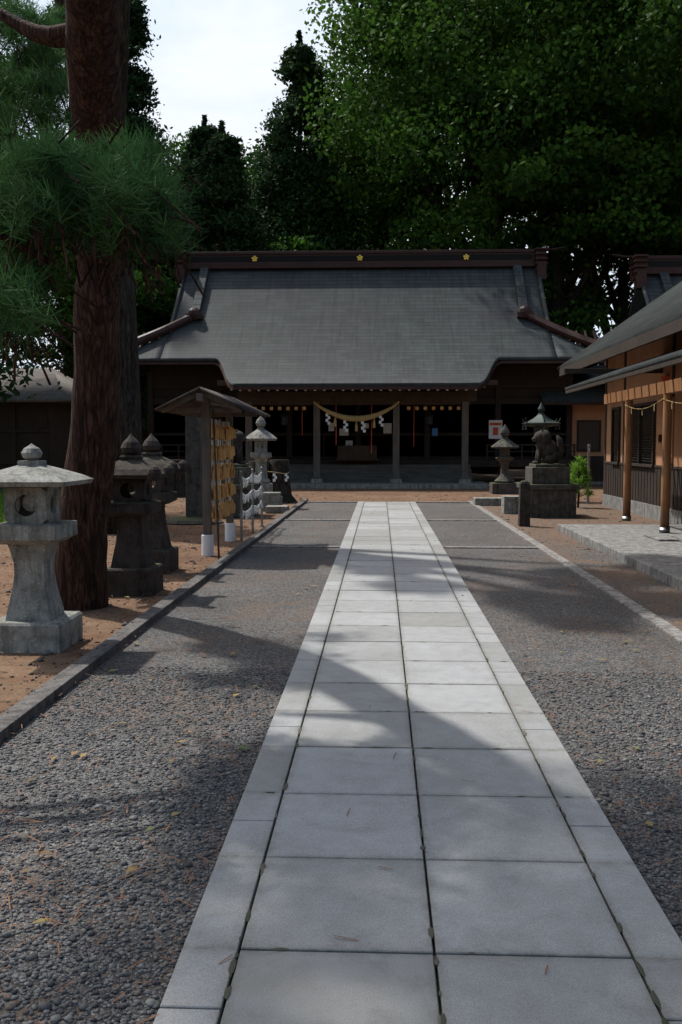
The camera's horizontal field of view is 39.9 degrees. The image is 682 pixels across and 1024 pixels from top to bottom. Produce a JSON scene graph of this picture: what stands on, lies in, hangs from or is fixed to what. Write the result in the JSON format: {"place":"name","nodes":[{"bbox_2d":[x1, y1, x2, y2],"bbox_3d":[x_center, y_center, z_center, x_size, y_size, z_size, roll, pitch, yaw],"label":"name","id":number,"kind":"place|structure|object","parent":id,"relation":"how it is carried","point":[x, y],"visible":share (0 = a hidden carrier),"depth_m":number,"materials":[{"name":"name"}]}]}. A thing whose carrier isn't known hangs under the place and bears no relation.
{"place":"outdoors","nodes":[
{"label":"outdoors","id":0,"kind":"place"},
{"bbox_2d":[0,402,70,492],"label":"shed walls","id":1,"kind":"structure","parent":0,"point":[44,427],"depth_m":29.34,"materials":[{"name":"brown wood"}]},
{"bbox_2d":[0,368,65,401],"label":"shed roof","id":2,"kind":"structure","parent":1,"relation":"on","point":[46,392],"depth_m":29.61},
{"bbox_2d":[53,369,72,401],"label":"shed roof sides","id":3,"kind":"object","parent":1,"relation":"on","point":[66,382],"visible":0.27,"depth_m":30.82,"materials":[{"name":"grey metal"}]},
{"bbox_2d":[0,485,153,522],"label":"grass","id":4,"kind":"structure","parent":0,"point":[2,518],"depth_m":20.65,"materials":[{"name":"green plant"}]},
{"bbox_2d":[248,461,269,479],"bbox_3d":[-2.197,-0.824,25.508,1.034,1.132,0.851,0,4,2],"label":"twin stump","id":5,"kind":"object","parent":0,"point":[251,463],"visible":0.2,"depth_m":25.34,"materials":[{"name":"brown plant"}]},
{"bbox_2d":[0,0,649,370],"label":"sky","id":6,"kind":"structure","parent":0,"point":[216,59],"materials":[{"name":"white"}]},
{"bbox_2d":[0,469,671,714],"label":"dirt ground","id":7,"kind":"structure","parent":0,"point":[20,672],"depth_m":12.30,"materials":[{"name":"brown soil"}]},
{"bbox_2d":[0,49,62,404],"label":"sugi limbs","id":8,"kind":"object","parent":7,"relation":"on","point":[12,384],"visible":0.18,"depth_m":25.36,"materials":[{"name":"brown plant"}]},
{"bbox_2d":[0,120,69,366],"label":"tree limbs","id":9,"kind":"object","parent":7,"relation":"on","point":[21,132],"depth_m":66.73,"materials":[{"name":"brown plant"}]},
{"bbox_2d":[0,35,73,372],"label":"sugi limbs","id":10,"kind":"object","parent":7,"relation":"on","point":[20,351],"visible":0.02,"depth_m":49.08,"materials":[{"name":"brown plant"}]},
{"bbox_2d":[0,443,93,652],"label":"stone lantern","id":11,"kind":"object","parent":7,"relation":"on","point":[34,532],"visible":1,"depth_m":7.21,"materials":[{"name":"stone"}]},
{"bbox_2d":[4,1,141,390],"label":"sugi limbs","id":12,"kind":"object","parent":7,"relation":"on","point":[56,307],"visible":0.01,"depth_m":53.03,"materials":[{"name":"brown plant"}]},
{"bbox_2d":[54,0,143,532],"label":"trunk","id":13,"kind":"object","parent":7,"relation":"on","point":[130,421],"visible":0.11,"depth_m":16.76,"materials":[{"name":"brown plant"}]},
{"bbox_2d":[0,0,206,610],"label":"pine tree","id":14,"kind":"object","parent":7,"relation":"on","point":[105,193],"visible":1,"depth_m":6.73,"materials":[{"name":"brown plant"}]},
{"bbox_2d":[0,226,217,389],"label":"tree limbs","id":15,"kind":"object","parent":7,"relation":"on","point":[140,290],"visible":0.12,"depth_m":44.65,"materials":[{"name":"green plant"}]},
{"bbox_2d":[54,0,187,408],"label":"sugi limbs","id":16,"kind":"object","parent":7,"relation":"on","point":[140,84],"visible":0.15,"depth_m":48.51,"materials":[{"name":"green plant"}]},
{"bbox_2d":[107,433,174,596],"bbox_3d":[-2.215,0.015,9.979,0.786,1.700,0.786,0,4,2],"label":"stone lantern","id":17,"kind":"object","parent":7,"relation":"on","point":[134,569],"visible":0.8,"depth_m":9.81,"materials":[{"name":"stone"}]},
{"bbox_2d":[128,61,158,419],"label":"sugi tree limbs","id":18,"kind":"object","parent":7,"relation":"on","point":[145,406],"depth_m":59.93,"materials":[{"name":"brown plant"}]},
{"bbox_2d":[0,499,307,743],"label":"kerb","id":19,"kind":"structure","parent":7,"relation":"on","point":[23,711],"depth_m":6.99,"materials":[{"name":"stone"}]},
{"bbox_2d":[130,433,188,573],"bbox_3d":[-2.344,-0.118,11.680,0.795,1.720,0.795,0,4,2],"label":"stone lantern","id":20,"kind":"object","parent":7,"relation":"on","point":[165,552],"visible":0.44,"depth_m":11.54,"materials":[{"name":"stone"}]},
{"bbox_2d":[136,135,182,442],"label":"tree limbs","id":21,"kind":"object","parent":7,"relation":"on","point":[144,436],"depth_m":60.67,"materials":[{"name":"brown plant"}]},
{"bbox_2d":[154,460,185,497],"bbox_3d":[-5.184,-1.025,28.436,2.119,1.112,1.831,0,4,2],"label":"rooted stump","id":22,"kind":"object","parent":7,"relation":"on","point":[177,482],"visible":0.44,"depth_m":28.11,"materials":[{"name":"brown wood"}]},
{"bbox_2d":[0,503,356,1023],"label":"gravel","id":23,"kind":"structure","parent":7,"relation":"on","point":[296,613],"depth_m":4.94,"materials":[{"name":"grey gravel"}]},
{"bbox_2d":[0,513,681,1023],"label":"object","id":24,"kind":"object","parent":23,"relation":"on","point":[46,1007],"visible":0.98,"depth_m":4.00,"materials":[{"name":"gravel"}]},
{"bbox_2d":[0,533,681,1023],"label":"fallen pine needles","id":25,"kind":"object","parent":23,"relation":"on","point":[260,741],"visible":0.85,"depth_m":4.68,"materials":[{"name":"brown plant"}]},
{"bbox_2d":[140,114,245,431],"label":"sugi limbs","id":26,"kind":"object","parent":7,"relation":"on","point":[199,137],"visible":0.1,"depth_m":54.18,"materials":[{"name":"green plant"}]},
{"bbox_2d":[166,416,223,524],"bbox_3d":[-2.996,-0.852,18.779,1.307,2.361,0.932,0,4,2],"label":"stone monument","id":27,"kind":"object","parent":7,"relation":"on","point":[193,459],"visible":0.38,"depth_m":18.68,"materials":[{"name":"grey stone"}]},
{"bbox_2d":[165,125,246,202],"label":"tree limbs","id":28,"kind":"object","parent":7,"relation":"on","point":[182,139],"visible":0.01,"depth_m":69.79,"materials":[{"name":"brown plant"}]},
{"bbox_2d":[142,120,275,434],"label":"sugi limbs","id":29,"kind":"object","parent":7,"relation":"on","point":[221,163],"visible":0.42,"depth_m":45.59,"materials":[{"name":"green plant"}]},
{"bbox_2d":[151,142,272,264],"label":"tree limbs","id":30,"kind":"object","parent":7,"relation":"on","point":[244,156],"depth_m":59.32,"materials":[{"name":"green plant"}]},
{"bbox_2d":[161,390,265,558],"bbox_3d":[-1.855,-0.607,14.236,1.146,2.332,3.094,0,4,2],"label":"ema rack","id":31,"kind":"object","parent":7,"relation":"on","point":[228,412],"visible":0.74,"depth_m":13.24,"materials":[{"name":"brown wood"}]},
{"bbox_2d":[154,387,216,416],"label":"roof","id":32,"kind":"structure","parent":31,"relation":"on","point":[192,403],"depth_m":13.36,"materials":[{"name":"wood"}]},
{"bbox_2d":[211,418,230,505],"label":"ema rack strings","id":33,"kind":"object","parent":31,"relation":"hanging from","point":[217,422],"visible":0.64,"depth_m":14.12},
{"bbox_2d":[211,423,235,522],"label":"ema plaques","id":34,"kind":"object","parent":33,"relation":"hanging from","point":[226,452],"visible":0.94,"depth_m":14.21,"materials":[{"name":"beige wood"}]},
{"bbox_2d":[199,387,270,416],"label":"roof","id":35,"kind":"structure","parent":31,"relation":"on","point":[237,403],"depth_m":13.38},
{"bbox_2d":[211,463,260,517],"bbox_3d":[-2.414,-0.488,20.738,1.150,1.150,1.350,0,4,2],"label":"komainu pedestal","id":36,"kind":"object","parent":7,"relation":"on","point":[246,468],"visible":0.28,"depth_m":20.20,"materials":[{"name":"stone"}]},
{"bbox_2d":[215,430,246,463],"bbox_3d":[-2.426,-1.435,20.694,0.745,0.758,0.528,0,4,2],"label":"komainu","id":37,"kind":"object","parent":36,"relation":"on","point":[239,439],"visible":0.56,"depth_m":20.52,"materials":[{"name":"stone"}]},
{"bbox_2d":[240,467,262,540],"bbox_3d":[-1.574,-0.195,16.695,0.084,1.150,2.710,0,4,2],"label":"omikuji rack","id":38,"kind":"object","parent":7,"relation":"on","point":[251,496],"visible":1,"depth_m":16.65,"materials":[{"name":"white paper"}]},
{"bbox_2d":[246,416,282,507],"bbox_3d":[-1.944,-1.257,23.473,0.884,2.290,0.897,0,4,2],"label":"stone lantern","id":39,"kind":"object","parent":7,"relation":"on","point":[260,436],"visible":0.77,"depth_m":23.30,"materials":[{"name":"stone"}]},
{"bbox_2d":[269,460,296,502],"bbox_3d":[-1.613,-0.841,25.540,0.905,1.162,0.782,3,5,39],"label":"twin stump","id":40,"kind":"object","parent":7,"relation":"on","point":[281,485],"visible":0.8,"depth_m":25.29,"materials":[{"name":"brown wood"}]},
{"bbox_2d":[267,471,288,481],"bbox_3d":[-1.964,-0.978,25.500,1.144,0.281,0.744,0,4,2],"label":"shimenawa rope","id":41,"kind":"object","parent":40,"relation":"on","point":[286,478],"visible":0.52,"depth_m":25.15,"materials":[{"name":"wicker"}]},
{"bbox_2d":[269,234,329,250],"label":"tree limbs","id":42,"kind":"object","parent":7,"relation":"on","point":[300,241],"visible":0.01,"depth_m":46.26,"materials":[{"name":"green plant"}]},
{"bbox_2d":[239,139,368,249],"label":"tree limbs","id":43,"kind":"object","parent":7,"relation":"on","point":[246,171],"depth_m":57.37,"materials":[{"name":"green plant"}]},
{"bbox_2d":[233,30,377,250],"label":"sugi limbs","id":44,"kind":"object","parent":7,"relation":"on","point":[276,185],"visible":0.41,"depth_m":48.57,"materials":[{"name":"green plant"}]},
{"bbox_2d":[0,489,653,701],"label":"fallen leaves","id":45,"kind":"object","parent":7,"relation":"on","point":[47,652],"visible":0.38,"depth_m":15.57,"materials":[{"name":"brown plant"}]},
{"bbox_2d":[6,506,678,922],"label":"fallen leaves","id":46,"kind":"object","parent":7,"relation":"on","point":[44,852],"visible":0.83,"depth_m":4.75,"materials":[{"name":"brown plant"}]},
{"bbox_2d":[144,363,579,482],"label":"shrine building","id":47,"kind":"structure","parent":7,"relation":"on","point":[521,384],"depth_m":36.83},
{"bbox_2d":[139,339,156,372],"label":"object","id":48,"kind":"structure","parent":47,"relation":"on","point":[144,368],"depth_m":39.43,"materials":[{"name":"grey metal"}]},
{"bbox_2d":[138,334,167,361],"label":"roof","id":49,"kind":"structure","parent":47,"relation":"attached to","point":[152,351],"depth_m":35.83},
{"bbox_2d":[160,267,557,387],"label":"roof","id":50,"kind":"structure","parent":47,"relation":"on","point":[378,327],"depth_m":36.66,"materials":[{"name":"grey tile"}]},
{"bbox_2d":[168,265,549,333],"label":"roof ridges","id":51,"kind":"object","parent":50,"relation":"on","point":[517,274],"visible":0.86,"depth_m":38.02,"materials":[{"name":"grey metal"}]},
{"bbox_2d":[138,247,596,345],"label":"shrine ridge ornaments","id":52,"kind":"object","parent":50,"relation":"on","point":[537,258],"visible":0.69,"depth_m":39.00},
{"bbox_2d":[251,254,468,261],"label":"gold shrine crests","id":53,"kind":"object","parent":52,"relation":"attached to","point":[360,257],"visible":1,"depth_m":39.08,"materials":[{"name":"gold metal"}]},
{"bbox_2d":[139,330,596,404],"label":"roof eaves","id":54,"kind":"object","parent":50,"relation":"attached to","point":[322,397],"visible":0.48,"depth_m":34.17,"materials":[{"name":"brown wood"}]},
{"bbox_2d":[230,389,476,390],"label":"shrine rafter caps","id":55,"kind":"object","parent":54,"relation":"attached to","point":[370,390],"visible":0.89,"depth_m":32.86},
{"bbox_2d":[139,360,604,389],"bbox_3d":[0.552,-4.944,33.922,18.600,1.173,2.356,0,4,2],"label":"roof edge","id":56,"kind":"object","parent":50,"relation":"attached to","point":[339,388],"depth_m":32.92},
{"bbox_2d":[154,404,565,455],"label":"shrine door panels","id":57,"kind":"object","parent":47,"relation":"attached to","point":[514,439],"visible":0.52,"depth_m":36.92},
{"bbox_2d":[329,420,501,445],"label":"paper notices","id":58,"kind":"object","parent":47,"relation":"attached to","point":[495,427],"visible":0.83,"depth_m":36.74,"materials":[{"name":"white paper"}]},
{"bbox_2d":[534,323,600,368],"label":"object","id":59,"kind":"structure","parent":47,"relation":"on","point":[588,366],"depth_m":36.79,"materials":[{"name":"brown wood"}]},
{"bbox_2d":[551,332,584,360],"bbox_3d":[8.965,-6.244,35.388,1.881,1.241,1.581,0,4,2],"label":"shrine roof hip","id":60,"kind":"object","parent":47,"relation":"attached to","point":[566,349],"visible":0.45,"depth_m":35.20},
{"bbox_2d":[281,97,457,250],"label":"tree limbs","id":61,"kind":"object","parent":7,"relation":"on","point":[374,241],"visible":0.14,"depth_m":52.47,"materials":[{"name":"green plant"}]},
{"bbox_2d":[290,479,488,488],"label":"shrine stone platform","id":62,"kind":"structure","parent":7,"relation":"on","point":[391,484],"depth_m":33.35,"materials":[{"name":"grey stone"}]},
{"bbox_2d":[245,401,468,478],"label":"pillars","id":63,"kind":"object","parent":62,"relation":"on","point":[396,434],"visible":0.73,"depth_m":34.27,"materials":[{"name":"brown wood"}]},
{"bbox_2d":[254,401,459,431],"bbox_3d":[0.558,-3.463,34.166,7.520,1.140,0.220,0,4,2],"label":"shimenawa rope","id":64,"kind":"object","parent":63,"relation":"attached to","point":[356,419],"visible":1,"depth_m":34.11,"materials":[{"name":"beige fabric"}]},
{"bbox_2d":[289,464,472,482],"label":"steps","id":65,"kind":"structure","parent":62,"relation":"on","point":[384,473],"depth_m":35.34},
{"bbox_2d":[263,492,518,513],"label":"loose stone blocks","id":66,"kind":"object","parent":7,"relation":"on","point":[508,504],"visible":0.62,"depth_m":21.84,"materials":[{"name":"grey stone"}]},
{"bbox_2d":[153,502,681,1023],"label":"stone path","id":67,"kind":"structure","parent":7,"relation":"on","point":[521,898],"depth_m":3.56,"materials":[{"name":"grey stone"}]},
{"bbox_2d":[224,540,668,1023],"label":"path joint moss","id":68,"kind":"object","parent":67,"relation":"on","point":[442,1019],"visible":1,"depth_m":3.03,"materials":[{"name":"green plant"}]},
{"bbox_2d":[315,0,540,249],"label":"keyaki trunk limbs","id":69,"kind":"object","parent":7,"relation":"on","point":[457,189],"visible":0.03,"depth_m":56.27,"materials":[{"name":"green plant"}]},
{"bbox_2d":[360,0,553,248],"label":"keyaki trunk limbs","id":70,"kind":"object","parent":7,"relation":"on","point":[443,193],"visible":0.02,"depth_m":75.49,"materials":[{"name":"brown plant"}]},
{"bbox_2d":[250,501,681,643],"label":"flush kerb strips","id":71,"kind":"object","parent":7,"relation":"on","point":[663,625],"visible":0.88,"depth_m":12.74,"materials":[{"name":"stone"}]},
{"bbox_2d":[290,0,681,473],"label":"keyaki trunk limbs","id":72,"kind":"object","parent":7,"relation":"on","point":[410,38],"visible":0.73,"depth_m":43.90,"materials":[{"name":"green plant"}]},
{"bbox_2d":[489,424,518,493],"bbox_3d":[5.235,-1.698,30.063,0.860,2.220,0.975,0,4,2],"label":"stone lantern","id":73,"kind":"object","parent":7,"relation":"on","point":[504,482],"visible":0.98,"depth_m":29.85,"materials":[{"name":"stone"}]},
{"bbox_2d":[369,0,681,329],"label":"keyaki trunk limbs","id":74,"kind":"object","parent":7,"relation":"on","point":[583,255],"visible":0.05,"depth_m":54.12,"materials":[{"name":"brown plant"}]},
{"bbox_2d":[442,117,629,347],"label":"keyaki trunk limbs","id":75,"kind":"object","parent":7,"relation":"on","point":[608,297],"visible":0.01,"depth_m":77.70,"materials":[{"name":"brown plant"}]},
{"bbox_2d":[415,18,681,342],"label":"broad tree limbs","id":76,"kind":"object","parent":7,"relation":"on","point":[631,218],"visible":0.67,"depth_m":41.41,"materials":[{"name":"green plant"}]},
{"bbox_2d":[417,503,681,937],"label":"gravel","id":77,"kind":"structure","parent":7,"relation":"on","point":[543,611],"depth_m":7.28,"materials":[{"name":"grey gravel"}]},
{"bbox_2d":[469,499,681,630],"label":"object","id":78,"kind":"structure","parent":7,"relation":"on","point":[668,607],"depth_m":12.89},
{"bbox_2d":[518,480,529,526],"bbox_3d":[3.530,-0.167,18.103,0.210,0.890,0.210,0,4,2],"label":"stone post","id":79,"kind":"object","parent":78,"relation":"on","point":[524,506],"visible":1,"depth_m":18.01,"materials":[{"name":"grey stone"}]},
{"bbox_2d":[522,402,560,462],"bbox_3d":[5.576,-1.692,26.236,0.998,2.760,1.152,0,4,2],"label":"bronze lantern","id":80,"kind":"object","parent":78,"relation":"on","point":[541,420],"visible":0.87,"depth_m":25.95,"materials":[{"name":"metal"}]},
{"bbox_2d":[516,463,579,517],"bbox_3d":[4.542,-0.488,20.747,1.150,1.150,1.350,0,4,2],"label":"statue pedestal","id":81,"kind":"object","parent":78,"relation":"on","point":[553,491],"visible":0.8,"depth_m":20.15,"materials":[{"name":"stone"}]},
{"bbox_2d":[532,430,564,463],"bbox_3d":[4.555,-1.435,20.702,0.745,0.758,0.528,0,4,2],"label":"guardian lion statue","id":82,"kind":"object","parent":81,"relation":"on","point":[549,450],"visible":1,"depth_m":20.53,"materials":[{"name":"stone"}]},
{"bbox_2d":[569,453,594,507],"bbox_3d":[5.920,-0.782,23.371,0.871,1.361,0.799,0,4,2],"label":"shrub","id":83,"kind":"object","parent":78,"relation":"on","point":[579,470],"visible":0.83,"depth_m":23.29,"materials":[{"name":"green plant"}]},
{"bbox_2d":[586,444,590,503],"bbox_3d":[6.510,-0.989,24.689,0.086,1.580,0.196,0,4,2],"label":"stone post","id":84,"kind":"object","parent":78,"relation":"on","point":[588,453],"visible":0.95,"depth_m":24.70,"materials":[{"name":"grey stone"}]},
{"bbox_2d":[472,112,681,364],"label":"tree limbs","id":85,"kind":"object","parent":7,"relation":"on","point":[618,313],"visible":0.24,"depth_m":44.72,"materials":[{"name":"green plant"}]},
{"bbox_2d":[473,0,681,254],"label":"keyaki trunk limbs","id":86,"kind":"object","parent":7,"relation":"on","point":[665,37],"visible":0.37,"depth_m":39.91,"materials":[{"name":"green plant"}]},
{"bbox_2d":[569,405,604,484],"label":"corridor walls","id":87,"kind":"structure","parent":7,"relation":"on","point":[588,423],"depth_m":36.67,"materials":[{"name":"paint"}]},
{"bbox_2d":[539,365,604,402],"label":"corridor roof","id":88,"kind":"structure","parent":87,"relation":"on","point":[594,394],"depth_m":36.22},
{"bbox_2d":[543,402,604,404],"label":"corridor eaves","id":89,"kind":"object","parent":88,"relation":"attached to","point":[573,403],"visible":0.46,"depth_m":35.55,"materials":[{"name":"brown wood"}]},
{"bbox_2d":[528,17,678,294],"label":"keyaki trunk limbs","id":90,"kind":"object","parent":7,"relation":"on","point":[583,199],"depth_m":63.41,"materials":[{"name":"brown plant"}]},
{"bbox_2d":[557,285,681,403],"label":"roof eaves","id":91,"kind":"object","parent":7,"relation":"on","point":[673,386],"depth_m":17.00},
{"bbox_2d":[560,281,681,367],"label":"roof","id":92,"kind":"structure","parent":91,"relation":"on","point":[664,309],"depth_m":20.32,"materials":[{"name":"grey metal"}]},
{"bbox_2d":[558,524,681,591],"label":"stone platform","id":93,"kind":"structure","parent":7,"relation":"on","point":[651,551],"depth_m":13.73,"materials":[{"name":"grey stone"}]},
{"bbox_2d":[622,394,672,532],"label":"wooden posts","id":94,"kind":"object","parent":93,"relation":"on","point":[664,527],"visible":0.98,"depth_m":15.38,"materials":[{"name":"brown wood"}]},
{"bbox_2d":[626,399,681,414],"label":"sacred rope","id":95,"kind":"object","parent":94,"relation":"attached to","point":[652,405],"visible":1,"depth_m":15.79,"materials":[{"name":"beige fabric"}]},
{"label":"hall walls","id":96,"kind":"object","parent":7,"relation":"on","visible":0},
{"bbox_2d":[642,275,681,305],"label":"hall roof","id":97,"kind":"structure","parent":96,"relation":"on","point":[654,289],"depth_m":36.46,"materials":[{"name":"grey tile"}]},
{"bbox_2d":[604,254,681,367],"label":"roof ridge","id":98,"kind":"object","parent":97,"relation":"on","point":[642,266],"visible":0.59,"depth_m":36.61,"materials":[{"name":"red wood"}]},
{"bbox_2d":[642,272,672,304],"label":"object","id":99,"kind":"object","parent":97,"relation":"on","point":[665,281],"visible":0.28,"depth_m":36.19,"materials":[{"name":"grey metal"}]},
{"bbox_2d":[336,405,371,452],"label":"bell ropes","id":100,"kind":"object","parent":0,"point":[371,428],"visible":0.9,"depth_m":34.48,"materials":[{"name":"fabric"}]},
{"bbox_2d":[280,408,433,460],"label":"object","id":101,"kind":"object","parent":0,"point":[353,453],"visible":0.95,"depth_m":35.52,"materials":[{"name":"black wood"}]},
{"bbox_2d":[226,267,495,269],"bbox_3d":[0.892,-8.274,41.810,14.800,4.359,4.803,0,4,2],"label":"roof ridge ornament","id":102,"kind":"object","parent":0,"point":[363,268],"depth_m":39.27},
{"bbox_2d":[565,348,681,390],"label":"lower roof","id":103,"kind":"structure","parent":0,"point":[669,356],"depth_m":15.05,"materials":[{"name":"grey metal"}]},
{"bbox_2d":[628,290,645,317],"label":"hall roof","id":104,"kind":"structure","parent":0,"point":[638,303],"depth_m":37.84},
{"bbox_2d":[602,331,681,524],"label":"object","id":105,"kind":"structure","parent":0,"point":[647,427],"depth_m":20.57,"materials":[{"name":"brown wood"}]}
]}

